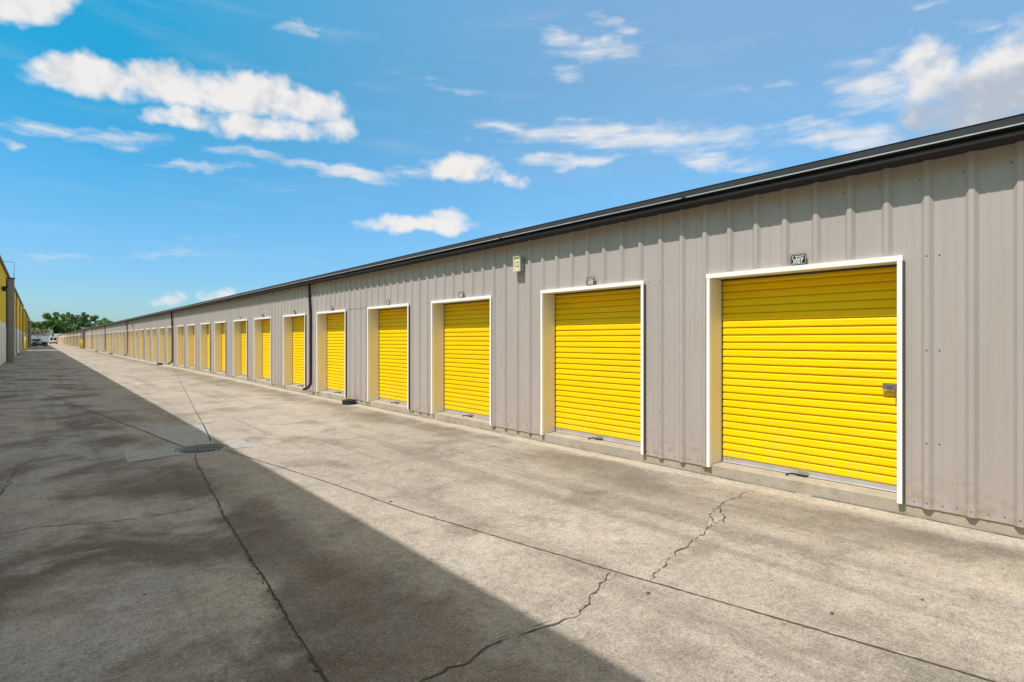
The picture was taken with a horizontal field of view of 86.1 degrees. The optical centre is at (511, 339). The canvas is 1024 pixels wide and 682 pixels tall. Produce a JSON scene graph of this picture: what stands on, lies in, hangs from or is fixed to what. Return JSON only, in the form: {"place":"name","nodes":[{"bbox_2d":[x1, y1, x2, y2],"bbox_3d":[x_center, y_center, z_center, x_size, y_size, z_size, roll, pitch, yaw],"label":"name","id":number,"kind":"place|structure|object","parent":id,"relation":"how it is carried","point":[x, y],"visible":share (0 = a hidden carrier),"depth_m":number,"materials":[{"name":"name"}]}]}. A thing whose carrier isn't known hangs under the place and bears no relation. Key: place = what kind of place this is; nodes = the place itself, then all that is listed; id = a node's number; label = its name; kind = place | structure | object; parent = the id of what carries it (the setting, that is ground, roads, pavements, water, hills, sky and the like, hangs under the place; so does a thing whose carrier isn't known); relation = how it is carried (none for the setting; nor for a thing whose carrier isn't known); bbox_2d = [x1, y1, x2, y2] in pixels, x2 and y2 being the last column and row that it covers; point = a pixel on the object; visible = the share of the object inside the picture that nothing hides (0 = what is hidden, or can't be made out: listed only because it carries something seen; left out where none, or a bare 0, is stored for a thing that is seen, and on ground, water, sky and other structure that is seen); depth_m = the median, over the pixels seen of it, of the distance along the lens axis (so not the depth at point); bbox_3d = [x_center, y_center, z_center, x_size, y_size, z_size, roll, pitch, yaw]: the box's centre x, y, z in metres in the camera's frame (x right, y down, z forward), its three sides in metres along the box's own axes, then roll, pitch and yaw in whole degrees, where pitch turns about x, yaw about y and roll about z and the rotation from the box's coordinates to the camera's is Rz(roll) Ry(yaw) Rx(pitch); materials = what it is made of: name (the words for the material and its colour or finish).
{"place":"outdoors","nodes":[
{"label":"outdoors","id":0,"kind":"place"},
{"bbox_2d":[0,255,14,366],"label":"tall storage building","id":1,"kind":"structure","parent":0,"point":[7,325],"depth_m":37.12,"materials":[{"name":"yellow metal"}]},
{"bbox_2d":[0,326,1,364],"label":"roller door","id":2,"kind":"structure","parent":1,"relation":"in","point":[0,326],"depth_m":31.91,"materials":[{"name":"white metal"}]},
{"bbox_2d":[2,327,3,363],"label":"roller door","id":3,"kind":"structure","parent":1,"relation":"in","point":[2,327],"depth_m":33.67,"materials":[{"name":"white metal"}]},
{"bbox_2d":[1,286,8,291],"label":"wall lamp","id":4,"kind":"object","parent":1,"relation":"attached to","point":[4,288],"visible":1,"depth_m":32.65,"materials":[{"name":"black metal"}]},
{"bbox_2d":[4,328,5,362],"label":"roller door","id":5,"kind":"structure","parent":1,"relation":"in","point":[4,328],"depth_m":34.83,"materials":[{"name":"white metal"}]},
{"bbox_2d":[6,274,25,355],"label":"tall storage building","id":6,"kind":"structure","parent":0,"point":[19,326],"depth_m":59.54,"materials":[{"name":"yellow metal"}]},
{"bbox_2d":[23,309,30,349],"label":"tall storage building","id":7,"kind":"structure","parent":0,"point":[27,327],"depth_m":105.30,"materials":[{"name":"yellow metal"}]},
{"bbox_2d":[0,343,1023,681],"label":"pavement","id":8,"kind":"structure","parent":0,"point":[370,589],"depth_m":3.98,"materials":[{"name":"concrete"}]},
{"bbox_2d":[24,337,26,350],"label":"bollard","id":9,"kind":"object","parent":8,"relation":"on","point":[25,342],"visible":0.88,"depth_m":75.74,"materials":[{"name":"yellow metal"}]},
{"bbox_2d":[31,338,41,345],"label":"van","id":10,"kind":"object","parent":8,"relation":"on","point":[34,340],"visible":0.53,"depth_m":132.81,"materials":[{"name":"white paint"}]},
{"bbox_2d":[32,339,47,345],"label":"utility vehicle","id":11,"kind":"object","parent":8,"relation":"on","point":[36,343],"visible":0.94,"depth_m":123.03,"materials":[{"name":"black metal"}]},
{"bbox_2d":[49,337,56,343],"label":"van","id":12,"kind":"object","parent":8,"relation":"on","point":[52,339],"visible":0.94,"depth_m":179.43,"materials":[{"name":"white paint"}]},
{"bbox_2d":[58,330,81,346],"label":"storage building","id":13,"kind":"structure","parent":8,"relation":"on","point":[73,338],"depth_m":133.22,"materials":[{"name":"beige paint"}]},
{"bbox_2d":[1,378,182,446],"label":"expansion joint","id":14,"kind":"object","parent":8,"relation":"on","point":[105,416],"visible":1,"depth_m":10.96,"materials":[{"name":"grey concrete"}]},
{"bbox_2d":[0,506,208,533],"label":"pavement crack","id":15,"kind":"object","parent":8,"relation":"on","point":[101,522],"visible":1,"depth_m":4.77,"materials":[{"name":"black concrete"}]},
{"bbox_2d":[123,449,186,461],"bbox_3d":[-5.022,1.596,7.686,0.698,0.001,0.960,0,0,-41],"label":"concrete patch","id":16,"kind":"object","parent":8,"relation":"on","point":[134,455],"visible":1,"depth_m":7.59,"materials":[{"name":"grey concrete"}]},
{"bbox_2d":[138,424,214,446],"bbox_3d":[-5.475,1.596,9.216,1.090,0.001,2.552,0,0,-41],"label":"concrete patch","id":17,"kind":"object","parent":8,"relation":"on","point":[187,435],"visible":1,"depth_m":9.28,"materials":[{"name":"grey concrete"}]},
{"bbox_2d":[174,370,210,440],"bbox_3d":[-11.066,1.596,18.424,0.037,0.001,23.910,0,0,-33],"label":"expansion joint","id":18,"kind":"object","parent":8,"relation":"on","point":[196,411],"visible":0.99,"depth_m":11.54,"materials":[{"name":"grey concrete"}]},
{"bbox_2d":[176,445,226,453],"bbox_3d":[-4.529,1.752,8.005,0.660,0.296,0.660,0,0,-41],"label":"drain grate","id":19,"kind":"object","parent":8,"relation":"in","point":[201,449],"visible":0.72,"depth_m":8.04,"materials":[{"name":"black metal"}]},
{"bbox_2d":[220,438,253,448],"bbox_3d":[-4.274,1.596,8.384,0.418,0.001,0.960,0,0,-41],"label":"concrete patch","id":20,"kind":"object","parent":8,"relation":"on","point":[237,443],"visible":1,"depth_m":8.39,"materials":[{"name":"grey concrete"}]},
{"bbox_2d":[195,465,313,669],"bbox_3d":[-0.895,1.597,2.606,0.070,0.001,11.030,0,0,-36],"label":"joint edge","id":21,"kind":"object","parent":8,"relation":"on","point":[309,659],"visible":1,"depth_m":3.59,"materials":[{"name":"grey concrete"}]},
{"bbox_2d":[195,453,328,681],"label":"expansion joint","id":22,"kind":"object","parent":8,"relation":"on","point":[324,677],"visible":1,"depth_m":3.44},
{"bbox_2d":[342,399,355,404],"bbox_3d":[-4.012,1.545,13.483,0.332,0.110,0.332,0,0,-41],"label":"rubber tub","id":23,"kind":"object","parent":8,"relation":"on","point":[349,402],"visible":1,"depth_m":13.36,"materials":[{"name":"rubber"}]},
{"bbox_2d":[418,573,608,681],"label":"pavement crack","id":24,"kind":"object","parent":8,"relation":"on","point":[475,655],"visible":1,"depth_m":2.88,"materials":[{"name":"grey concrete"}]},
{"bbox_2d":[82,113,1023,538],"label":"storage building","id":25,"kind":"structure","parent":8,"relation":"on","point":[870,353],"depth_m":6.34,"materials":[{"name":"beige paint"}]},
{"bbox_2d":[95,334,96,349],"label":"roller door","id":26,"kind":"structure","parent":25,"relation":"in","point":[95,334],"depth_m":75.56,"materials":[{"name":"yellow paint"}]},
{"bbox_2d":[103,333,104,351],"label":"roller door","id":27,"kind":"structure","parent":25,"relation":"in","point":[103,333],"depth_m":66.54,"materials":[{"name":"yellow paint"}]},
{"bbox_2d":[107,332,108,351],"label":"roller door","id":28,"kind":"structure","parent":25,"relation":"in","point":[108,332],"depth_m":62.73,"materials":[{"name":"yellow paint"}]},
{"bbox_2d":[110,332,114,351],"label":"roller door","id":29,"kind":"structure","parent":25,"relation":"in","point":[110,332],"depth_m":60.62,"materials":[{"name":"yellow paint"}]},
{"bbox_2d":[113,333,114,352],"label":"roller door","id":30,"kind":"structure","parent":25,"relation":"in","point":[113,333],"depth_m":58.27,"materials":[{"name":"yellow paint"}]},
{"bbox_2d":[116,332,117,353],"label":"roller door","id":31,"kind":"structure","parent":25,"relation":"in","point":[116,332],"depth_m":56.15,"materials":[{"name":"yellow paint"}]},
{"bbox_2d":[119,331,120,353],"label":"roller door","id":32,"kind":"structure","parent":25,"relation":"in","point":[119,331],"depth_m":53.71,"materials":[{"name":"yellow paint"}]},
{"bbox_2d":[122,331,124,354],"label":"roller door","id":33,"kind":"structure","parent":25,"relation":"in","point":[123,332],"depth_m":51.61,"materials":[{"name":"yellow paint"}]},
{"bbox_2d":[126,330,128,355],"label":"roller door","id":34,"kind":"structure","parent":25,"relation":"in","point":[128,330],"depth_m":49.23,"materials":[{"name":"yellow paint"}]},
{"bbox_2d":[130,330,132,356],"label":"roller door","id":35,"kind":"structure","parent":25,"relation":"in","point":[131,331],"depth_m":47.10,"materials":[{"name":"yellow paint"}]},
{"bbox_2d":[135,330,138,357],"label":"roller door","id":36,"kind":"structure","parent":25,"relation":"in","point":[136,331],"depth_m":44.67,"materials":[{"name":"yellow paint"}]},
{"bbox_2d":[140,329,143,358],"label":"roller door","id":37,"kind":"structure","parent":25,"relation":"in","point":[141,330],"depth_m":42.55,"materials":[{"name":"yellow paint"}]},
{"bbox_2d":[146,328,149,359],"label":"roller door","id":38,"kind":"structure","parent":25,"relation":"in","point":[147,331],"depth_m":40.20,"materials":[{"name":"yellow paint"}]},
{"bbox_2d":[152,328,156,361],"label":"roller door","id":39,"kind":"structure","parent":25,"relation":"in","point":[154,330],"depth_m":38.07,"materials":[{"name":"yellow paint"}]},
{"bbox_2d":[159,327,164,362],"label":"roller door","id":40,"kind":"structure","parent":25,"relation":"in","point":[161,329],"depth_m":35.66,"materials":[{"name":"yellow paint"}]},
{"bbox_2d":[167,326,173,364],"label":"roller door","id":41,"kind":"structure","parent":25,"relation":"in","point":[168,328],"depth_m":33.54,"materials":[{"name":"yellow paint"}]},
{"bbox_2d":[177,325,183,366],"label":"roller door","id":42,"kind":"structure","parent":25,"relation":"in","point":[180,329],"depth_m":31.18,"materials":[{"name":"yellow paint"}]},
{"bbox_2d":[187,324,194,366],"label":"roller door","id":43,"kind":"structure","parent":25,"relation":"in","point":[190,328],"depth_m":29.05,"materials":[{"name":"yellow paint"}]},
{"bbox_2d":[200,323,210,371],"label":"roller door","id":44,"kind":"structure","parent":25,"relation":"in","point":[205,329],"depth_m":26.65,"materials":[{"name":"yellow paint"}]},
{"bbox_2d":[214,321,225,374],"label":"roller door","id":45,"kind":"structure","parent":25,"relation":"in","point":[219,327],"depth_m":24.52,"materials":[{"name":"yellow paint"}]},
{"bbox_2d":[233,319,247,378],"bbox_3d":[-10.493,0.340,21.477,0.334,2.308,1.949,0,0,-41],"label":"roller door","id":46,"kind":"structure","parent":25,"relation":"in","point":[240,327],"depth_m":22.11,"materials":[{"name":"yellow paint"}]},
{"bbox_2d":[254,317,270,382],"bbox_3d":[-8.657,0.340,19.349,0.334,2.308,1.949,0,0,-41],"label":"roller door","id":47,"kind":"structure","parent":25,"relation":"in","point":[262,326],"depth_m":19.98,"materials":[{"name":"yellow paint"}]},
{"bbox_2d":[283,313,305,387],"bbox_3d":[-6.596,0.340,16.960,0.334,2.308,1.949,0,0,-41],"label":"roller door","id":48,"kind":"structure","parent":25,"relation":"in","point":[294,326],"depth_m":17.56,"materials":[{"name":"yellow paint"}]},
{"bbox_2d":[316,309,346,397],"bbox_3d":[-4.761,0.340,14.833,0.334,2.308,1.949,0,0,-41],"label":"roller door","id":49,"kind":"structure","parent":25,"relation":"in","point":[331,326],"depth_m":15.34,"materials":[{"name":"yellow paint"}]},
{"bbox_2d":[367,303,409,409],"bbox_3d":[-2.700,0.340,12.444,0.334,2.308,1.949,0,0,-41],"label":"roller door","id":50,"kind":"structure","parent":25,"relation":"in","point":[388,327],"depth_m":12.84,"materials":[{"name":"yellow paint"}]},
{"bbox_2d":[458,292,463,297],"bbox_3d":[-0.946,-0.824,10.165,0.007,0.112,0.160,0,0,-41],"label":"number plate","id":51,"kind":"object","parent":25,"relation":"on","point":[460,294],"visible":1,"depth_m":10.16,"materials":[{"name":"grey paint"}]},
{"bbox_2d":[431,295,491,425],"bbox_3d":[-0.864,0.340,10.316,0.334,2.308,1.949,0,0,-41],"label":"roller door","id":52,"kind":"structure","parent":25,"relation":"in","point":[461,328],"depth_m":10.61,"materials":[{"name":"yellow paint"}]},
{"bbox_2d":[512,256,524,271],"bbox_3d":[0.111,-1.217,8.898,0.127,0.244,0.178,0,0,-41],"label":"box sign","id":53,"kind":"object","parent":25,"relation":"attached to","point":[518,263],"visible":1,"depth_m":8.86,"materials":[{"name":"beige plastic"}]},
{"bbox_2d":[586,277,594,284],"bbox_3d":[1.115,-0.824,7.777,0.007,0.112,0.160,0,0,-41],"label":"number plate","id":54,"kind":"object","parent":25,"relation":"on","point":[590,280],"visible":1,"depth_m":7.77,"materials":[{"name":"grey paint"}]},
{"bbox_2d":[540,280,645,454],"bbox_3d":[1.197,0.340,7.928,0.334,2.308,1.949,0,0,-41],"label":"roller door","id":55,"kind":"structure","parent":25,"relation":"in","point":[593,337],"depth_m":8.07,"materials":[{"name":"yellow paint"}]},
{"bbox_2d":[790,253,806,264],"bbox_3d":[2.950,-0.824,5.649,0.007,0.112,0.160,0,0,-41],"label":"number plate","id":56,"kind":"object","parent":25,"relation":"on","point":[798,259],"visible":1,"depth_m":5.64,"materials":[{"name":"grey paint"}]},
{"bbox_2d":[706,255,904,503],"bbox_3d":[3.033,0.340,5.800,0.334,2.308,1.949,0,0,-41],"label":"roller door","id":57,"kind":"structure","parent":25,"relation":"in","point":[805,364],"depth_m":5.81,"materials":[{"name":"yellow paint"}]},
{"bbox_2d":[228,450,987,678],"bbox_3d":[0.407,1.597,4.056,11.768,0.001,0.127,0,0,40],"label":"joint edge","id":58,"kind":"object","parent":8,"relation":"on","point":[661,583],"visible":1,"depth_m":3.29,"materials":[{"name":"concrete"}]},
{"bbox_2d":[227,450,995,681],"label":"expansion joint","id":59,"kind":"object","parent":8,"relation":"on","point":[675,588],"visible":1,"depth_m":3.43,"materials":[{"name":"grey concrete"}]},
{"bbox_2d":[267,385,1022,538],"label":"apron joint","id":60,"kind":"object","parent":8,"relation":"on","point":[740,481],"visible":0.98,"depth_m":5.92,"materials":[{"name":"grey concrete"}]},
{"bbox_2d":[653,494,740,577],"bbox_3d":[1.664,1.595,4.721,0.140,0.001,2.659,0,0,36],"label":"pavement crack","id":61,"kind":"object","parent":8,"relation":"on","point":[695,538],"visible":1,"depth_m":4.33,"materials":[{"name":"grey concrete"}]},
{"bbox_2d":[708,513,723,527],"bbox_3d":[1.805,1.596,4.837,0.094,0.001,0.471,0,0,39],"label":"pavement crack","id":62,"kind":"object","parent":8,"relation":"on","point":[715,520],"visible":1,"depth_m":4.83,"materials":[{"name":"concrete"}]},
{"bbox_2d":[0,0,1023,336],"label":"sky","id":63,"kind":"structure","parent":0,"point":[156,155],"materials":[{"name":"blue"}]},
{"label":"ground","id":64,"kind":"structure","parent":0,"visible":0},
{"bbox_2d":[31,332,50,342],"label":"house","id":65,"kind":"structure","parent":64,"relation":"on","point":[44,337],"depth_m":229.44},
{"bbox_2d":[31,328,50,337],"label":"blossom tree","id":66,"kind":"object","parent":64,"relation":"on","point":[38,331],"visible":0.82,"depth_m":217.37,"materials":[{"name":"green plant"}]},
{"bbox_2d":[31,321,52,329],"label":"oak tree","id":67,"kind":"object","parent":64,"relation":"on","point":[39,325],"visible":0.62,"depth_m":289.79,"materials":[{"name":"green plant"}]},
{"bbox_2d":[41,312,76,336],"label":"oak tree","id":68,"kind":"object","parent":64,"relation":"on","point":[55,324],"visible":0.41,"depth_m":297.10,"materials":[{"name":"green plant"}]},
{"bbox_2d":[61,312,98,330],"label":"oak tree","id":69,"kind":"object","parent":64,"relation":"on","point":[82,319],"visible":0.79,"depth_m":294.99,"materials":[{"name":"green plant"}]},
{"bbox_2d":[95,318,113,325],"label":"oak tree","id":70,"kind":"object","parent":64,"relation":"on","point":[103,321],"visible":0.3,"depth_m":209.32,"materials":[{"name":"green plant"}]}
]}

